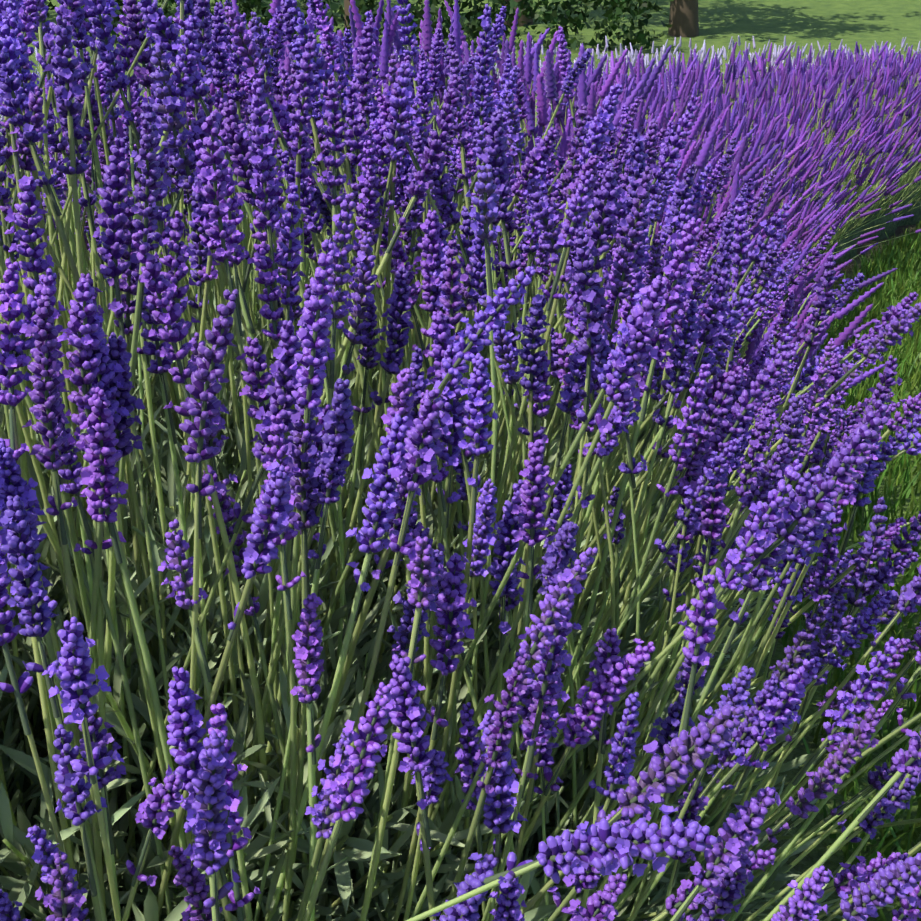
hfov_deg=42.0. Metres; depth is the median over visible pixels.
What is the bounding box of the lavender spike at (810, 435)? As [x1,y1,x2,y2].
[741,422,833,514]
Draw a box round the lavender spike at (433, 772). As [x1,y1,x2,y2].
[410,749,452,850]
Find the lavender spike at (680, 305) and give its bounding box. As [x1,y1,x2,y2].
[659,274,686,370]
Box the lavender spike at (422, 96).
[413,61,435,137]
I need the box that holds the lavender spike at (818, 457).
[798,371,827,471]
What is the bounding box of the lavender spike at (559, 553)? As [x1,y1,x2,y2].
[536,522,578,594]
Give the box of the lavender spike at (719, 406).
[659,369,742,522]
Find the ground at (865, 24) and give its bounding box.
[1,0,920,920]
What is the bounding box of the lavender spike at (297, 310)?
[276,213,306,350]
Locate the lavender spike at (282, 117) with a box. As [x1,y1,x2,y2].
[240,78,331,209]
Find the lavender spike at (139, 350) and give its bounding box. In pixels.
[118,219,149,366]
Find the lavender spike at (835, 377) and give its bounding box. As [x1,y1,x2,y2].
[820,352,845,461]
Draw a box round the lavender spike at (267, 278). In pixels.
[247,210,283,359]
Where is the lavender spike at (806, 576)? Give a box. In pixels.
[795,554,854,587]
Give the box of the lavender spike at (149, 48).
[139,9,157,71]
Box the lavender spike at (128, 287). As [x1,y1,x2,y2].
[107,196,142,364]
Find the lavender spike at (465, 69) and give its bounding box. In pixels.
[426,57,474,125]
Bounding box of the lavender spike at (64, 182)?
[54,82,80,196]
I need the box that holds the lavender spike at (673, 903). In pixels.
[650,848,776,920]
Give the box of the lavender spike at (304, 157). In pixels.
[289,109,314,242]
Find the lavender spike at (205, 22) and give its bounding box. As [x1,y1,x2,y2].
[194,0,220,104]
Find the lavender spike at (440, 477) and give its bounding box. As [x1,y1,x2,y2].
[419,389,449,511]
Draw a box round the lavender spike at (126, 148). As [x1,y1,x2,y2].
[117,136,130,168]
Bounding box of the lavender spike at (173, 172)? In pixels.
[165,138,195,232]
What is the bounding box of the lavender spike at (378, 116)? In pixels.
[377,88,391,175]
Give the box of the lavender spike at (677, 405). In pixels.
[670,308,726,411]
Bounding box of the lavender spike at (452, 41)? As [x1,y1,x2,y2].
[444,34,461,95]
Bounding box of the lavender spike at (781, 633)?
[766,567,798,677]
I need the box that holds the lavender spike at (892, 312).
[830,292,917,368]
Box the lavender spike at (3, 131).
[0,128,14,200]
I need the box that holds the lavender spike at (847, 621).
[798,615,853,666]
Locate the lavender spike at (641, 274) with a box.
[611,196,651,342]
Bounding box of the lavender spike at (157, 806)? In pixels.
[126,774,182,886]
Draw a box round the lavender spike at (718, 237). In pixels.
[700,203,734,283]
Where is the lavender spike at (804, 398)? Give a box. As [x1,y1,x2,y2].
[783,393,807,433]
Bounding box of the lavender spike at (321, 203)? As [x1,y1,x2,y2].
[310,185,353,283]
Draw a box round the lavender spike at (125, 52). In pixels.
[113,0,138,144]
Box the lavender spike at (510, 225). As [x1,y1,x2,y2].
[501,170,521,248]
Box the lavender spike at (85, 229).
[74,190,88,235]
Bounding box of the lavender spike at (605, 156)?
[586,115,609,241]
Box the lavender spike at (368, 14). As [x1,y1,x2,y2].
[361,11,377,82]
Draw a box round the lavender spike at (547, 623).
[503,547,597,684]
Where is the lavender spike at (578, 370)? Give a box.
[556,335,597,467]
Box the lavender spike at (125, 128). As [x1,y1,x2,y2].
[123,126,138,167]
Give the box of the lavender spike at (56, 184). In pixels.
[40,159,67,242]
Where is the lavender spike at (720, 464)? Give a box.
[650,437,742,575]
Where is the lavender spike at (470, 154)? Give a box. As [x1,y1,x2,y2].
[453,116,479,212]
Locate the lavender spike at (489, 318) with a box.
[418,266,534,418]
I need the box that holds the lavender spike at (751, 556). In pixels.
[745,534,766,561]
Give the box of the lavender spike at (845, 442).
[821,438,849,478]
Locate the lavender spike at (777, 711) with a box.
[735,656,820,794]
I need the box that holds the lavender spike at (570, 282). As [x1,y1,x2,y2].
[554,260,574,317]
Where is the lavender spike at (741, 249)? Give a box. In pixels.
[727,198,751,360]
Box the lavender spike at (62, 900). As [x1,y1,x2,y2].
[35,853,85,920]
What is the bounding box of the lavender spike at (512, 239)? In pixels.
[501,219,517,275]
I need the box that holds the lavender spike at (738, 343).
[717,333,745,381]
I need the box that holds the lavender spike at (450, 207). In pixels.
[421,137,469,263]
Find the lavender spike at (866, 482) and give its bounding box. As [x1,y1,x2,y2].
[840,432,882,554]
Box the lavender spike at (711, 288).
[699,281,713,315]
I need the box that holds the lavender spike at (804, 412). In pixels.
[756,386,825,475]
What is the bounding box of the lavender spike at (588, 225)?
[570,185,617,261]
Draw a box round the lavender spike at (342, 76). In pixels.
[331,47,349,104]
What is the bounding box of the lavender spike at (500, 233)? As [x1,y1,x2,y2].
[495,231,509,318]
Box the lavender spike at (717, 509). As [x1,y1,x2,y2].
[697,430,729,575]
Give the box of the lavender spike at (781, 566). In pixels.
[768,544,799,655]
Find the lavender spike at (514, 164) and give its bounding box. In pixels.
[506,125,523,209]
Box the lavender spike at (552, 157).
[542,126,560,196]
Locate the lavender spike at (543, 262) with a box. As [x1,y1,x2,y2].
[531,230,552,306]
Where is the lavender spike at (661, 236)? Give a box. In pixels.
[658,228,666,245]
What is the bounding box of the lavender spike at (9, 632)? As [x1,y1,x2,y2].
[0,522,32,735]
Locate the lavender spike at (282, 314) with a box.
[264,284,293,326]
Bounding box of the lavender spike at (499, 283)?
[496,248,507,289]
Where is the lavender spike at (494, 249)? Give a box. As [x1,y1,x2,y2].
[472,143,495,253]
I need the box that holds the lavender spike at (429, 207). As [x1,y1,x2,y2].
[411,161,431,230]
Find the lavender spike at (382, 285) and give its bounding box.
[357,211,390,296]
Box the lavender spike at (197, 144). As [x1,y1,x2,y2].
[192,139,254,333]
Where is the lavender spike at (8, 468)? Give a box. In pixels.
[0,444,48,594]
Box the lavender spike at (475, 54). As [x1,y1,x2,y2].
[473,52,487,124]
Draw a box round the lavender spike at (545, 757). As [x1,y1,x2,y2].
[512,652,563,822]
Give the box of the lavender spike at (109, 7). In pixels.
[87,0,119,78]
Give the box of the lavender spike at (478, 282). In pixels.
[468,221,496,355]
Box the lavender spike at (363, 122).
[354,110,388,226]
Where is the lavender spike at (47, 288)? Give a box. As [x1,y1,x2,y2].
[19,274,66,483]
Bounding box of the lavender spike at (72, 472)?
[56,411,105,560]
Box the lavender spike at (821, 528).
[777,500,833,608]
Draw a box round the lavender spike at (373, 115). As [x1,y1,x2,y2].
[369,103,399,199]
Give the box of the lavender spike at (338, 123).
[325,75,347,190]
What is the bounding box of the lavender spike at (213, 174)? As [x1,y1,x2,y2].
[194,112,242,335]
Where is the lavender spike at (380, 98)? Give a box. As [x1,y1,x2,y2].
[374,91,428,180]
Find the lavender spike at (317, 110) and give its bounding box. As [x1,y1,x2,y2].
[311,108,323,188]
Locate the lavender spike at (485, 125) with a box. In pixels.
[468,122,490,204]
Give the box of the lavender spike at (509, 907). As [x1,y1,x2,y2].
[489,868,526,920]
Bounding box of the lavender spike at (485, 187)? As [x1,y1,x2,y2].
[465,164,500,307]
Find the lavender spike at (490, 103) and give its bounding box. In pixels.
[483,79,499,137]
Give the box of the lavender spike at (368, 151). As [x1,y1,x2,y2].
[356,140,385,246]
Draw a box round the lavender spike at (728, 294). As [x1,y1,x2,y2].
[722,290,733,311]
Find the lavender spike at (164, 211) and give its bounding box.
[130,103,174,300]
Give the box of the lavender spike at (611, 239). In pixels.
[604,225,617,273]
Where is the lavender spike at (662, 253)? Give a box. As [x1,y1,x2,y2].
[651,227,677,275]
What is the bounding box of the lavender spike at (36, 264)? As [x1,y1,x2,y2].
[4,175,61,342]
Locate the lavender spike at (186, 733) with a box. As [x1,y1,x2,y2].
[165,666,227,884]
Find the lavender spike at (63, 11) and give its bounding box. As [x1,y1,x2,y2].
[29,0,91,110]
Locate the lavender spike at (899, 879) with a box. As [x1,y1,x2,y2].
[812,853,920,920]
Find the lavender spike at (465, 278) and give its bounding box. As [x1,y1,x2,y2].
[455,254,479,329]
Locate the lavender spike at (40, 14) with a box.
[31,0,46,59]
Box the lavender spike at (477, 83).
[470,56,493,117]
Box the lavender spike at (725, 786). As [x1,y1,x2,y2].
[707,692,780,797]
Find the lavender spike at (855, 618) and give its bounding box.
[845,602,891,636]
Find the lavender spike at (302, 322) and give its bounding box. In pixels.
[297,288,334,398]
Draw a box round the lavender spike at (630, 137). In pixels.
[628,133,632,158]
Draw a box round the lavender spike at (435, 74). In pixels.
[427,28,443,128]
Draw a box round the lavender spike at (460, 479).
[444,425,480,530]
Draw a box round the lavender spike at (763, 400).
[754,348,790,411]
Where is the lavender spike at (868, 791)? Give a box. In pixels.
[862,769,889,797]
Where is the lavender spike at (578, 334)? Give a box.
[565,287,603,441]
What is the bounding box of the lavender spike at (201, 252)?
[180,179,215,333]
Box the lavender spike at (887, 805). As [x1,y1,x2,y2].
[838,766,920,842]
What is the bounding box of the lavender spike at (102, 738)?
[78,699,126,854]
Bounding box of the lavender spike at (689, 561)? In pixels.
[678,478,727,582]
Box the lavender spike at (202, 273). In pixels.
[193,181,224,302]
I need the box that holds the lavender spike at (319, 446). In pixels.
[300,404,330,541]
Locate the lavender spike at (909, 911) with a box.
[892,881,920,920]
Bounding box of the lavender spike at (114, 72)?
[87,0,140,147]
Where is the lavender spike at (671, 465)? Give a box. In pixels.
[668,420,703,469]
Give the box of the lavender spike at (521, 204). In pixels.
[510,196,530,260]
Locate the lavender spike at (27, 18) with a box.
[17,0,40,44]
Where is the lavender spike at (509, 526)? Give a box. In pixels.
[489,480,525,652]
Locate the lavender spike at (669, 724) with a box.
[649,687,694,756]
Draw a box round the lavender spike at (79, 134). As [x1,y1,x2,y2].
[47,59,98,232]
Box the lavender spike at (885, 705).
[840,699,892,763]
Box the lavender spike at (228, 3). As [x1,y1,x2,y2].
[223,0,240,92]
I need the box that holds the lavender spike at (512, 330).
[503,322,520,399]
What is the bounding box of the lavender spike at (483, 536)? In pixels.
[462,479,497,592]
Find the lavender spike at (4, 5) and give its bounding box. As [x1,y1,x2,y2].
[0,0,30,129]
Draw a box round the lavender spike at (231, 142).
[228,100,246,175]
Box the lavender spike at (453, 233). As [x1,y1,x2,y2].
[444,182,455,245]
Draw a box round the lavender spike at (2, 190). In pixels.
[0,138,5,245]
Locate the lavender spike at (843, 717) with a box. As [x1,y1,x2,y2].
[792,637,899,785]
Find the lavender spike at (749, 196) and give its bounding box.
[741,178,754,231]
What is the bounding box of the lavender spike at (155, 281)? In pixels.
[132,230,203,460]
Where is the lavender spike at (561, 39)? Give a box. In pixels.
[555,26,578,127]
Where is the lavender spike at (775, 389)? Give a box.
[748,361,796,428]
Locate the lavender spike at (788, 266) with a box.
[739,251,800,334]
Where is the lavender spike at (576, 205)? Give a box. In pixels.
[538,171,594,310]
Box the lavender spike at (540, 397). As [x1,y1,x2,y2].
[523,355,552,442]
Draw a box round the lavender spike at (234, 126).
[218,99,280,274]
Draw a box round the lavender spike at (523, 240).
[515,214,532,307]
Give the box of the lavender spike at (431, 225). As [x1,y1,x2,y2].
[413,210,443,363]
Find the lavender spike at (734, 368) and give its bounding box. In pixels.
[649,357,745,463]
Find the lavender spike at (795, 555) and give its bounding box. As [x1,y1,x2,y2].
[762,456,838,614]
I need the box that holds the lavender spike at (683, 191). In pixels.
[664,164,695,276]
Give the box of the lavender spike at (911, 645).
[905,627,920,649]
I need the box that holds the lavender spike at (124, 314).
[115,205,133,322]
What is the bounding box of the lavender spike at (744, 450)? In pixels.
[731,436,755,475]
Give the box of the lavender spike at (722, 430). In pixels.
[705,414,736,457]
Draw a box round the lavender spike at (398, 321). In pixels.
[370,266,413,431]
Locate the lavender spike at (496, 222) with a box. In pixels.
[492,219,502,260]
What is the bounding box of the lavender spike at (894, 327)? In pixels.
[825,303,920,394]
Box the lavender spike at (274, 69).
[263,67,278,96]
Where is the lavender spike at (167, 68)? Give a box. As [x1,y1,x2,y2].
[154,40,186,108]
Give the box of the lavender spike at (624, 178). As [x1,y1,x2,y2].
[613,143,634,234]
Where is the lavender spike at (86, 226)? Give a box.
[75,206,88,256]
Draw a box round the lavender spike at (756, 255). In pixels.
[728,203,790,300]
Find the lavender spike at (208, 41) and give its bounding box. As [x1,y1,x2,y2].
[205,38,218,92]
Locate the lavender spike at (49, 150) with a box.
[46,99,64,194]
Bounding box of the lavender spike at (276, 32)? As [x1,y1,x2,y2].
[267,0,286,60]
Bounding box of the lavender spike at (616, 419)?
[576,390,633,514]
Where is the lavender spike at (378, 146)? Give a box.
[369,103,391,233]
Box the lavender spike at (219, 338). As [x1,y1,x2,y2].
[179,289,237,538]
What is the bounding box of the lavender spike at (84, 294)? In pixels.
[58,278,104,411]
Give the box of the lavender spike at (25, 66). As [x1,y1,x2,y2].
[19,31,38,87]
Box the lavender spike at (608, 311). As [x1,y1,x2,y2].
[600,301,611,402]
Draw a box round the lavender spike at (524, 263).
[515,226,537,281]
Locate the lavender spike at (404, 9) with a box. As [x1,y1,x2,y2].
[391,0,419,107]
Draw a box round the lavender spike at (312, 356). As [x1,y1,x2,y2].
[290,239,335,479]
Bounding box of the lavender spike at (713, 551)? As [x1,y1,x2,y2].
[684,515,725,628]
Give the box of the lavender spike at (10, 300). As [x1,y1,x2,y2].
[0,259,32,462]
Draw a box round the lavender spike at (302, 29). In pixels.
[285,0,357,139]
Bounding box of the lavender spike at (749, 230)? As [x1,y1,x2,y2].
[697,228,752,304]
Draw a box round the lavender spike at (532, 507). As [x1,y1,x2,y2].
[511,439,556,614]
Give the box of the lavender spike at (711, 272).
[701,242,737,302]
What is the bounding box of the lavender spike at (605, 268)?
[602,253,611,300]
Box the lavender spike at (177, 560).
[158,519,211,681]
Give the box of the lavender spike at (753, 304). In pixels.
[653,291,769,410]
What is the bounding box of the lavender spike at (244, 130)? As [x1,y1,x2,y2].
[234,120,247,209]
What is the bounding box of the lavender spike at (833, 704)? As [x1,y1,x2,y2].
[782,680,855,747]
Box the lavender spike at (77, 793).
[52,724,106,896]
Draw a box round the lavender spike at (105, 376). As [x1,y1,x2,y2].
[80,299,130,498]
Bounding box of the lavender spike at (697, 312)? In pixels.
[689,299,700,397]
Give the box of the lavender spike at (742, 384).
[730,372,744,413]
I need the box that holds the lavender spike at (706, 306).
[698,295,713,330]
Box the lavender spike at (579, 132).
[560,104,587,248]
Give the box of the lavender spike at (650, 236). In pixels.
[644,225,653,257]
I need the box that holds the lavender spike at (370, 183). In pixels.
[349,165,385,291]
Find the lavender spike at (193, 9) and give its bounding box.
[170,0,196,67]
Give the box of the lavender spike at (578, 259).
[570,255,581,336]
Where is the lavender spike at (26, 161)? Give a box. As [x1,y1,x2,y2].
[0,86,47,229]
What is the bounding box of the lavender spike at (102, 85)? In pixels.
[79,60,109,190]
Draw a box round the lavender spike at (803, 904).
[771,866,833,920]
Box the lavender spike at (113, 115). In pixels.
[96,35,120,146]
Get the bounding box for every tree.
[344,0,365,32]
[501,0,532,26]
[668,0,698,36]
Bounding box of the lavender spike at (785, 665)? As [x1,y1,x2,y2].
[763,599,831,686]
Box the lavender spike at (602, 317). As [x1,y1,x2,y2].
[589,283,614,407]
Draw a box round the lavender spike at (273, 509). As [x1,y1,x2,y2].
[227,461,293,640]
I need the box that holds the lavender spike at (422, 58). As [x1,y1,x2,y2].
[418,48,440,130]
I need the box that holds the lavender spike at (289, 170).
[276,149,326,257]
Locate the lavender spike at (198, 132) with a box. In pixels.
[164,102,209,229]
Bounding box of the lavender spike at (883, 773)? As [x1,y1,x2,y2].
[823,750,911,821]
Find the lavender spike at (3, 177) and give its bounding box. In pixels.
[0,143,18,263]
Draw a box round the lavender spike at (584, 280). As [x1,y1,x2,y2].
[564,226,611,414]
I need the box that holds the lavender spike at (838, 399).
[799,369,857,472]
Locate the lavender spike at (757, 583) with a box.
[723,472,815,653]
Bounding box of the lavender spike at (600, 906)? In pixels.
[561,874,626,920]
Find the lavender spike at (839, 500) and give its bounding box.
[810,409,890,564]
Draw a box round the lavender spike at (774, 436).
[740,422,788,470]
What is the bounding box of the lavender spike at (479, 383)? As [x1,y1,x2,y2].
[458,353,497,523]
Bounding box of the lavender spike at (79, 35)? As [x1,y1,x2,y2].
[67,7,93,103]
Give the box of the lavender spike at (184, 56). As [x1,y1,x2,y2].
[156,15,207,153]
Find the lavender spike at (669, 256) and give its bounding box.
[656,220,690,304]
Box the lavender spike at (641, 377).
[617,325,671,435]
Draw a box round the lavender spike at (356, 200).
[343,166,358,216]
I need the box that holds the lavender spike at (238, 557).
[203,472,262,642]
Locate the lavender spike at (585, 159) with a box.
[578,140,599,226]
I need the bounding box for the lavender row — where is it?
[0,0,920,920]
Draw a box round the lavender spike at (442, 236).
[428,222,448,317]
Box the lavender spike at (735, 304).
[685,283,751,388]
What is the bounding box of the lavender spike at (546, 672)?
[521,568,581,772]
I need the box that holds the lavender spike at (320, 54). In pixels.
[295,32,335,108]
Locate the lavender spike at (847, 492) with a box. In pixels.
[797,490,852,533]
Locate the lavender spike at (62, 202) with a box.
[60,154,78,211]
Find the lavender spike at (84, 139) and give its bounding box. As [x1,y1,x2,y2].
[76,100,91,163]
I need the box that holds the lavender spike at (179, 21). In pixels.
[173,0,185,41]
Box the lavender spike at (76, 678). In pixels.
[42,616,124,784]
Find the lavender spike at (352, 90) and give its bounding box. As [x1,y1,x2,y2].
[339,77,359,197]
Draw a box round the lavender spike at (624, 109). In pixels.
[617,105,633,181]
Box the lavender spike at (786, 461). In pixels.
[715,451,793,593]
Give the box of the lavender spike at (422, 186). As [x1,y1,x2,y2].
[386,74,465,253]
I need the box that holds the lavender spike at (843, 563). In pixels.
[808,549,852,643]
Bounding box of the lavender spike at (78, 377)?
[62,309,122,563]
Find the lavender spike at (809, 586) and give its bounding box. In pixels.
[789,555,836,615]
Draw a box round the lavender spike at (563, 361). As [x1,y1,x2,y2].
[555,333,591,474]
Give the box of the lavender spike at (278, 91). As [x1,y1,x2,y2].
[272,68,287,150]
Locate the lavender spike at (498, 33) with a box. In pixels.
[487,6,506,78]
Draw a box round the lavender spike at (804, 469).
[767,461,808,503]
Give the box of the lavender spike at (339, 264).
[324,192,360,388]
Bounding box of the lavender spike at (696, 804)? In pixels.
[666,778,708,886]
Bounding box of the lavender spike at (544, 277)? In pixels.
[539,251,552,346]
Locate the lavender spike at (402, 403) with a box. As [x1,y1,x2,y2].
[377,368,423,557]
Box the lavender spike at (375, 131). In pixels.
[372,128,413,256]
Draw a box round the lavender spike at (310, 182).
[307,178,317,243]
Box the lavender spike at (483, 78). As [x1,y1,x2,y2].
[467,4,496,165]
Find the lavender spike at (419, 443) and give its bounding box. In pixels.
[389,388,450,565]
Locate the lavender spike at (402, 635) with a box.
[380,549,443,729]
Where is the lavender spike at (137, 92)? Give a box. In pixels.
[131,81,144,135]
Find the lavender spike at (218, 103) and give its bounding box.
[206,90,242,214]
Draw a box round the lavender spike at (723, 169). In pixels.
[707,137,736,225]
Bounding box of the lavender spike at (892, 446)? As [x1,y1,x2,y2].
[849,413,920,500]
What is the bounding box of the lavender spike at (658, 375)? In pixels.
[650,357,663,433]
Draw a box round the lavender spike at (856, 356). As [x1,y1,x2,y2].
[837,328,885,369]
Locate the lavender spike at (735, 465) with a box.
[724,406,753,497]
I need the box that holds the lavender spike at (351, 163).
[329,58,354,165]
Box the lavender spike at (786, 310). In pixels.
[770,290,794,348]
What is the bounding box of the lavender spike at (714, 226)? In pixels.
[691,211,728,257]
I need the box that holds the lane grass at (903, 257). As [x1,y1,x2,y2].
[763,217,920,920]
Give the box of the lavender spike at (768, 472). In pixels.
[715,443,790,561]
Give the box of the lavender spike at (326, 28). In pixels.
[313,0,347,104]
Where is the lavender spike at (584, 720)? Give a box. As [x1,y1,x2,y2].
[543,638,654,795]
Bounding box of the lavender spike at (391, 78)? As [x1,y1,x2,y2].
[375,53,397,164]
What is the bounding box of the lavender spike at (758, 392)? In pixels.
[694,343,797,491]
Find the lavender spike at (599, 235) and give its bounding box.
[574,162,621,319]
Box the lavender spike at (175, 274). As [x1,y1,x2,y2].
[154,211,200,379]
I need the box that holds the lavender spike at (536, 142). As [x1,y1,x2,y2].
[530,136,540,192]
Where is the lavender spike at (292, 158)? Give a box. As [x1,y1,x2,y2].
[288,149,315,187]
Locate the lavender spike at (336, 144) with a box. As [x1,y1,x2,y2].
[316,81,348,209]
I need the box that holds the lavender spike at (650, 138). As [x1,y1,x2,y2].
[642,119,661,170]
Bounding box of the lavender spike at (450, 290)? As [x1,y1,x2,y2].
[435,240,463,347]
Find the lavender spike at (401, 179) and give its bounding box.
[395,160,429,252]
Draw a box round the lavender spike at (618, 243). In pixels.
[606,237,620,270]
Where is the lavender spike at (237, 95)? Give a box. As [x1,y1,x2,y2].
[227,13,246,100]
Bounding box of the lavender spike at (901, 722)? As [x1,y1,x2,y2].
[891,708,920,732]
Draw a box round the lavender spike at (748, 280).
[745,271,764,300]
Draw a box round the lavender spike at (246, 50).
[221,6,287,149]
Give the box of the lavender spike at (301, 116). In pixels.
[287,32,317,204]
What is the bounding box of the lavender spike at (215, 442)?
[188,332,237,503]
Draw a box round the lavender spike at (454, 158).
[447,138,460,195]
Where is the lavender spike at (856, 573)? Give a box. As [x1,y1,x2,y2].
[806,548,866,626]
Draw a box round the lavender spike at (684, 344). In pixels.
[652,300,701,447]
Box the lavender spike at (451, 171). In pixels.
[438,164,454,239]
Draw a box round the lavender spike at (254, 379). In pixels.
[236,337,274,445]
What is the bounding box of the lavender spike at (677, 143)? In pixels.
[648,95,698,193]
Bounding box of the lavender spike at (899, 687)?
[887,651,920,717]
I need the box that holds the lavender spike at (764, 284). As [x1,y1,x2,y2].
[748,258,780,311]
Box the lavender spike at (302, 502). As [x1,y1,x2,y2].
[285,387,322,598]
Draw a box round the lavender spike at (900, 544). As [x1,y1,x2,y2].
[854,515,920,615]
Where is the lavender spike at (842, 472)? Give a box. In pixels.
[723,400,887,594]
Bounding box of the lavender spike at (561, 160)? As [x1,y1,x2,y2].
[555,157,565,227]
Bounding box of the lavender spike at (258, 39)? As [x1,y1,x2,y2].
[251,12,275,96]
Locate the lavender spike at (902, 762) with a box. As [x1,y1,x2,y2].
[857,730,920,822]
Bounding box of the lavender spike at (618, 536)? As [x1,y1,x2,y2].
[601,486,625,589]
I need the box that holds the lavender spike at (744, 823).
[673,786,780,920]
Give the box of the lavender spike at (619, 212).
[596,161,639,268]
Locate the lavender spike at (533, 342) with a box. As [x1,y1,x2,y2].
[512,294,549,442]
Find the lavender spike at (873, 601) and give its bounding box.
[840,591,886,657]
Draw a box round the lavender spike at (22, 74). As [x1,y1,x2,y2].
[5,1,34,109]
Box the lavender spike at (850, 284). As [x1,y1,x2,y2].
[821,273,864,322]
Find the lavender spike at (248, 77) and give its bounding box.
[242,44,258,97]
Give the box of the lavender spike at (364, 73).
[354,17,378,154]
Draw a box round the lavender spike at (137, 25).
[120,0,158,130]
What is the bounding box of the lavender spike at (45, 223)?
[37,199,60,254]
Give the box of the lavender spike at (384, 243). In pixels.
[357,202,420,309]
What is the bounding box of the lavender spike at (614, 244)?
[612,165,660,258]
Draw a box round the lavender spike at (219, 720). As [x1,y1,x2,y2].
[208,703,260,920]
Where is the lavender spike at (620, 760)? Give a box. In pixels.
[589,692,640,819]
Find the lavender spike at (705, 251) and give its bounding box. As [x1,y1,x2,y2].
[665,247,710,343]
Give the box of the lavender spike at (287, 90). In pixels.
[276,67,304,174]
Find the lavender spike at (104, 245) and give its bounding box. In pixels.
[97,165,120,301]
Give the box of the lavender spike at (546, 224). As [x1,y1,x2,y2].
[526,178,571,300]
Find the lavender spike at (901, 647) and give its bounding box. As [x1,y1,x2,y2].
[813,638,909,764]
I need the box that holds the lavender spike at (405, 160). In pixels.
[397,149,411,184]
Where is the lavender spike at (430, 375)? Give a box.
[427,315,453,480]
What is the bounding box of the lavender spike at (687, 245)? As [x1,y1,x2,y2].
[638,217,701,421]
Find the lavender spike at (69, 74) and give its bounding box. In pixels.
[43,15,90,183]
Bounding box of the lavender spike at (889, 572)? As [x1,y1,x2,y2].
[819,550,918,626]
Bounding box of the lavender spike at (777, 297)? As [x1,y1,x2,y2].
[743,277,788,341]
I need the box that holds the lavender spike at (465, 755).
[454,702,483,863]
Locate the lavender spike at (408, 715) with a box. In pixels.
[386,654,434,846]
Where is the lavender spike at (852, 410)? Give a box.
[831,392,893,425]
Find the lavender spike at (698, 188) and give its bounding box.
[689,163,710,219]
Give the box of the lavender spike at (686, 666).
[674,644,713,734]
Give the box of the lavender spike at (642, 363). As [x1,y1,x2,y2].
[631,328,658,376]
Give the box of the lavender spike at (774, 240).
[731,225,786,281]
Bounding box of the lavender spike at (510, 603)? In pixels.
[499,561,523,651]
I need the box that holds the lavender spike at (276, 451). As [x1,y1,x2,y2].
[260,414,306,619]
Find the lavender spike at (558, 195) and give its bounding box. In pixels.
[527,156,576,262]
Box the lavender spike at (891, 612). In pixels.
[832,584,907,649]
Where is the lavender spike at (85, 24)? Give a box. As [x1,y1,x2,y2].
[78,0,99,99]
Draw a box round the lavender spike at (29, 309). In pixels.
[0,268,56,406]
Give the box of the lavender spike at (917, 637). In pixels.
[883,621,920,697]
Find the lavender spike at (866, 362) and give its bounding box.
[801,352,880,395]
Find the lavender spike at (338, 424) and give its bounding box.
[293,378,353,554]
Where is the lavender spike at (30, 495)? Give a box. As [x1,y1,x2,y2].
[0,438,57,610]
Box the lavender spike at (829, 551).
[805,505,846,643]
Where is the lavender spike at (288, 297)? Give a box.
[274,185,302,320]
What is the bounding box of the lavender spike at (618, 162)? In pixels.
[597,148,626,198]
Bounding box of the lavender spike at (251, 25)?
[246,17,264,57]
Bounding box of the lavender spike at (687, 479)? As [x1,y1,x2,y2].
[674,433,704,549]
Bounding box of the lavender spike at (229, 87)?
[217,44,242,131]
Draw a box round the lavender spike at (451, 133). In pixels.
[441,117,457,171]
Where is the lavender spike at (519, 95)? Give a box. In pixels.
[512,66,528,155]
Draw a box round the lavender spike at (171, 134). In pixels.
[164,113,178,169]
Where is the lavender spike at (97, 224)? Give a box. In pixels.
[94,205,104,289]
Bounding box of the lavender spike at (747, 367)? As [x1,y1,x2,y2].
[731,364,749,395]
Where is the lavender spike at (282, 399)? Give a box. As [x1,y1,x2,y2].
[233,320,303,533]
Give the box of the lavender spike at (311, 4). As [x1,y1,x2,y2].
[306,0,339,46]
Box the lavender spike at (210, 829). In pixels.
[183,730,241,920]
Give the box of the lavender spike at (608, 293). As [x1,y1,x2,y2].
[603,246,622,349]
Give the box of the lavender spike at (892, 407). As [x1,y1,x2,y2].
[813,401,899,484]
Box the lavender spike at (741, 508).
[720,480,759,531]
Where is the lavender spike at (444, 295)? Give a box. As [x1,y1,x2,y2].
[433,245,465,313]
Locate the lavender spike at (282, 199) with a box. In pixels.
[259,109,285,246]
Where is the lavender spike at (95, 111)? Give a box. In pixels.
[80,80,114,155]
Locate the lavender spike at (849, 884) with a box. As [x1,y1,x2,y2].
[785,852,908,905]
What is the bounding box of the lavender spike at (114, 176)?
[92,137,139,350]
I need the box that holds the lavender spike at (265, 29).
[249,25,269,136]
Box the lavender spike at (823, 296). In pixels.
[791,255,840,393]
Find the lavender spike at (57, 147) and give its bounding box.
[27,90,98,201]
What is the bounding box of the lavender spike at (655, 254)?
[642,234,664,287]
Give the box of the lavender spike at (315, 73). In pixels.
[304,29,319,84]
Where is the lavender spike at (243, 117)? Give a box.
[241,74,247,124]
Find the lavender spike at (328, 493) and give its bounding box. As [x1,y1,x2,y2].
[307,441,345,569]
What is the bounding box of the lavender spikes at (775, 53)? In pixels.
[0,35,920,135]
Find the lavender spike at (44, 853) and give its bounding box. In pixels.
[26,825,89,920]
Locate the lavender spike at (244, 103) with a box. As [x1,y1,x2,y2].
[235,78,287,195]
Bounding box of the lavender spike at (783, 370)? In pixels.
[769,342,799,394]
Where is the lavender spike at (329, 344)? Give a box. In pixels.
[300,284,332,409]
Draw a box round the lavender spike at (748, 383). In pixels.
[736,359,770,405]
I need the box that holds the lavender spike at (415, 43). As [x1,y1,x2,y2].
[406,40,419,109]
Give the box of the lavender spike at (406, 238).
[395,173,420,278]
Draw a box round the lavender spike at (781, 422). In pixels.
[743,399,803,473]
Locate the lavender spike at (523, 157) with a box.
[513,152,526,216]

